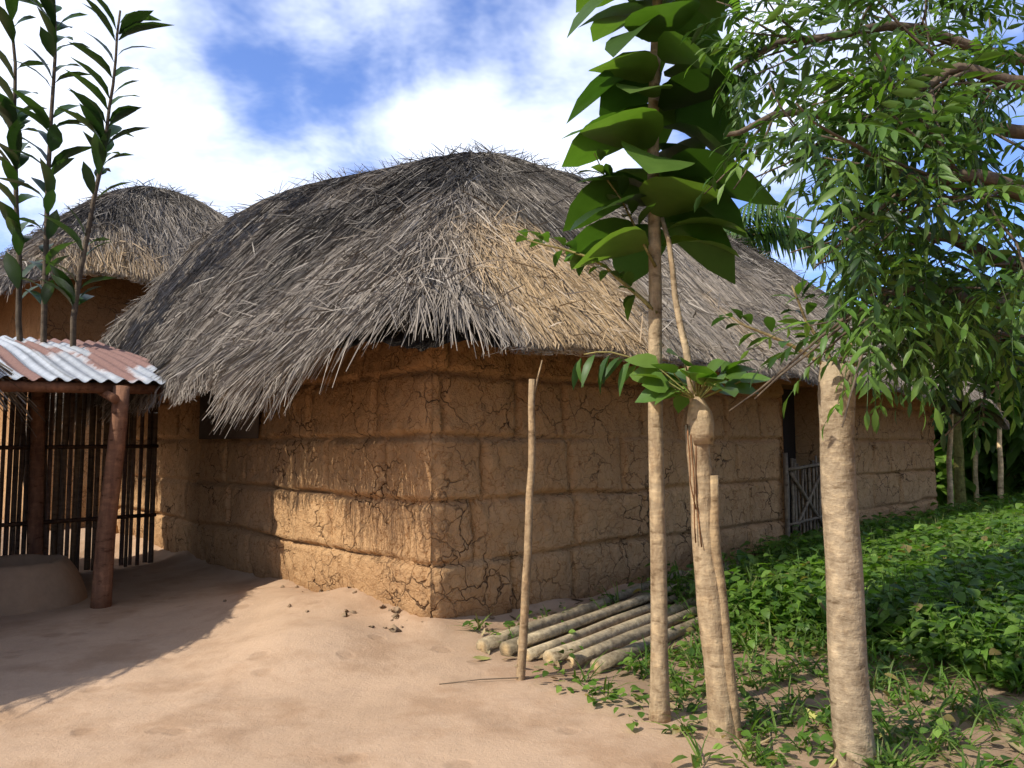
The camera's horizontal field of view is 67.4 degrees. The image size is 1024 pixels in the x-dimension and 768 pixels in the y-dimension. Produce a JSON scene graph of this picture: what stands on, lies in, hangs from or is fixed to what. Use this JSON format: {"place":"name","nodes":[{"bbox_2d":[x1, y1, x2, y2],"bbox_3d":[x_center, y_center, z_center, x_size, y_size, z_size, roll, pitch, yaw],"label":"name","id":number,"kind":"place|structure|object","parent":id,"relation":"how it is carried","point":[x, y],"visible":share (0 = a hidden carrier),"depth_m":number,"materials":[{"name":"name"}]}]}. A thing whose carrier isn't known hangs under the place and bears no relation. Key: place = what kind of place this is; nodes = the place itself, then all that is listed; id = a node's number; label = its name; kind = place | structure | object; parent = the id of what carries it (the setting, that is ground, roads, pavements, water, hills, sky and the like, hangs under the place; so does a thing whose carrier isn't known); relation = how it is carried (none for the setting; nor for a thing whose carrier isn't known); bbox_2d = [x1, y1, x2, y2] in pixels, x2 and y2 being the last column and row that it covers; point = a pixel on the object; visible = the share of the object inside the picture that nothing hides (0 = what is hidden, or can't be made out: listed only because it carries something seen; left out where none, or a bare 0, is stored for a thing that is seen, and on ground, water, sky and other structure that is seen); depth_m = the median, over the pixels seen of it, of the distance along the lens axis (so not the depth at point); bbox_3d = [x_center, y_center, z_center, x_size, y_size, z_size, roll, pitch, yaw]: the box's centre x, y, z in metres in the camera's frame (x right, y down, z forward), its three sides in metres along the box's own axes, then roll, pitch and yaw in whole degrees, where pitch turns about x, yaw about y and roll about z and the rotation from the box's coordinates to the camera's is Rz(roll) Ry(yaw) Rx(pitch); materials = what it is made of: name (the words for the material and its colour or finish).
{"place":"outdoors","nodes":[
{"label":"outdoors","id":0,"kind":"place"},
{"bbox_2d":[0,362,45,437],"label":"neighbour hut roof straw","id":1,"kind":"object","parent":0,"point":[11,396],"visible":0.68,"depth_m":6.59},
{"bbox_2d":[0,488,1023,767],"bbox_3d":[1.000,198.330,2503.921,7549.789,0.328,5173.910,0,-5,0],"label":"ground","id":2,"kind":"structure","parent":0,"point":[170,660],"depth_m":4.33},
{"bbox_2d":[0,554,87,615],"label":"bench","id":3,"kind":"object","parent":2,"relation":"on","point":[29,583],"visible":0.96,"depth_m":6.59,"materials":[{"name":"brown soil"}]},
{"bbox_2d":[0,271,151,529],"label":"hut walls","id":4,"kind":"structure","parent":2,"relation":"on","point":[102,308],"depth_m":13.36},
{"bbox_2d":[31,188,222,275],"bbox_3d":[-7.662,-2.688,16.468,6.200,2.911,6.200,4,-6,-43],"label":"roof thatch","id":5,"kind":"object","parent":4,"relation":"on","point":[145,222],"depth_m":14.47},
{"bbox_2d":[0,178,230,299],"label":"thatched roof","id":6,"kind":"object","parent":5,"relation":"on","point":[140,270],"visible":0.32,"depth_m":13.85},
{"bbox_2d":[0,376,158,570],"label":"stick fence","id":7,"kind":"object","parent":2,"relation":"on","point":[15,524],"visible":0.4,"depth_m":8.47,"materials":[{"name":"brown wood"}]},
{"bbox_2d":[0,377,164,608],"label":"shed posts","id":8,"kind":"object","parent":2,"relation":"on","point":[116,395],"visible":0.72,"depth_m":6.68,"materials":[{"name":"brown wood"}]},
{"bbox_2d":[0,335,166,383],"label":"shed roof sheets","id":9,"kind":"object","parent":8,"relation":"on","point":[32,359],"visible":0.93,"depth_m":7.48,"materials":[{"name":"silver metal"}]},
{"bbox_2d":[0,0,172,554],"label":"sapling","id":10,"kind":"object","parent":2,"relation":"on","point":[92,120],"depth_m":8.67,"materials":[{"name":"green plant"}]},
{"bbox_2d":[223,579,676,632],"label":"mud crumbs","id":11,"kind":"object","parent":2,"relation":"on","point":[394,628],"visible":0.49,"depth_m":5.73,"materials":[{"name":"brown soil"}]},
{"bbox_2d":[116,309,937,617],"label":"mud hut walls","id":12,"kind":"structure","parent":2,"relation":"on","point":[384,473],"depth_m":6.81,"materials":[{"name":"brown soil"}]},
{"bbox_2d":[199,384,259,438],"bbox_3d":[-3.079,0.273,8.315,0.025,0.640,1.500,4,-6,-43],"label":"window opening","id":13,"kind":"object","parent":12,"relation":"attached to","point":[207,425],"depth_m":8.29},
{"bbox_2d":[54,156,990,417],"bbox_3d":[0.634,-1.337,12.114,11.760,3.766,8.890,4,-6,-43],"label":"roof thatch","id":14,"kind":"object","parent":12,"relation":"on","point":[397,339],"depth_m":5.90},
{"bbox_2d":[25,139,1009,437],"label":"thatched roof","id":15,"kind":"structure","parent":14,"relation":"on","point":[203,325],"depth_m":7.21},
{"bbox_2d":[516,360,542,680],"bbox_3d":[0.109,0.883,4.670,0.174,2.074,0.086,1,-5,-15],"label":"wooden pole","id":16,"kind":"object","parent":2,"relation":"on","point":[523,631],"visible":0.88,"depth_m":4.63,"materials":[{"name":"brown wood"}]},
{"bbox_2d":[516,0,670,722],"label":"tall sapling","id":17,"kind":"object","parent":2,"relation":"on","point":[659,702],"depth_m":4.05,"materials":[{"name":"beige wood"}]},
{"bbox_2d":[562,0,778,283],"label":"large leaves","id":18,"kind":"object","parent":17,"relation":"attached to","point":[631,123],"visible":0.89,"depth_m":4.15,"materials":[{"name":"green plant"}]},
{"bbox_2d":[476,558,748,672],"bbox_3d":[1.603,1.846,6.727,1.185,0.201,4.637,-3,-6,36],"label":"pole stack","id":19,"kind":"object","parent":2,"relation":"on","point":[608,629],"visible":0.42,"depth_m":5.44,"materials":[{"name":"beige wood"}]},
{"bbox_2d":[625,217,770,739],"bbox_3d":[0.947,0.476,3.832,0.720,2.758,0.547,0,-5,0],"label":"forked tree","id":20,"kind":"object","parent":2,"relation":"on","point":[723,710],"depth_m":3.78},
{"bbox_2d":[439,659,1014,764],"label":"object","id":21,"kind":"object","parent":2,"relation":"on","point":[764,701],"depth_m":4.52,"materials":[{"name":"brown wood"}]},
{"bbox_2d":[454,490,1023,767],"bbox_3d":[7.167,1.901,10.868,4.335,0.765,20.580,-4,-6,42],"label":"plants","id":22,"kind":"object","parent":2,"relation":"on","point":[907,761],"visible":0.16,"depth_m":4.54,"materials":[{"name":"green plant"}]},
{"bbox_2d":[472,598,1023,767],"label":"dry litter","id":23,"kind":"object","parent":2,"relation":"on","point":[1011,743],"visible":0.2,"depth_m":4.10,"materials":[{"name":"brown plant"}]},
{"bbox_2d":[781,384,808,532],"bbox_3d":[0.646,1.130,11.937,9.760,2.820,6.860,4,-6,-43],"label":"doorway","id":24,"kind":"structure","parent":2,"relation":"on","point":[789,445],"depth_m":10.06,"materials":[{"name":"brown wood"}]},
{"bbox_2d":[782,453,822,542],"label":"stick gate","id":25,"kind":"structure","parent":2,"relation":"on","point":[797,488],"depth_m":9.38,"materials":[{"name":"grey wood"}]},
{"bbox_2d":[711,276,934,767],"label":"pollard","id":26,"kind":"object","parent":2,"relation":"on","point":[851,711],"depth_m":3.41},
{"bbox_2d":[932,268,1023,510],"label":"trees","id":27,"kind":"object","parent":2,"relation":"on","point":[1013,449],"depth_m":15.18,"materials":[{"name":"green plant"}]},
{"bbox_2d":[905,279,1023,408],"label":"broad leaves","id":28,"kind":"object","parent":27,"relation":"on","point":[1009,390],"visible":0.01,"depth_m":13.96,"materials":[{"name":"green plant"}]},
{"bbox_2d":[0,0,1023,328],"label":"sky","id":29,"kind":"structure","parent":0,"point":[238,99],"materials":[{"name":"blue"}]},
{"bbox_2d":[723,201,837,273],"bbox_3d":[4.482,-0.640,17.402,6.060,7.210,6.390,0,-5,0],"label":"oil palm","id":30,"kind":"object","parent":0,"point":[778,218],"depth_m":16.86,"materials":[{"name":"green plant"}]},
{"bbox_2d":[679,0,1023,458],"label":"neem tree","id":31,"kind":"object","parent":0,"point":[936,317],"depth_m":2.82,"materials":[{"name":"green plant"}]}
]}

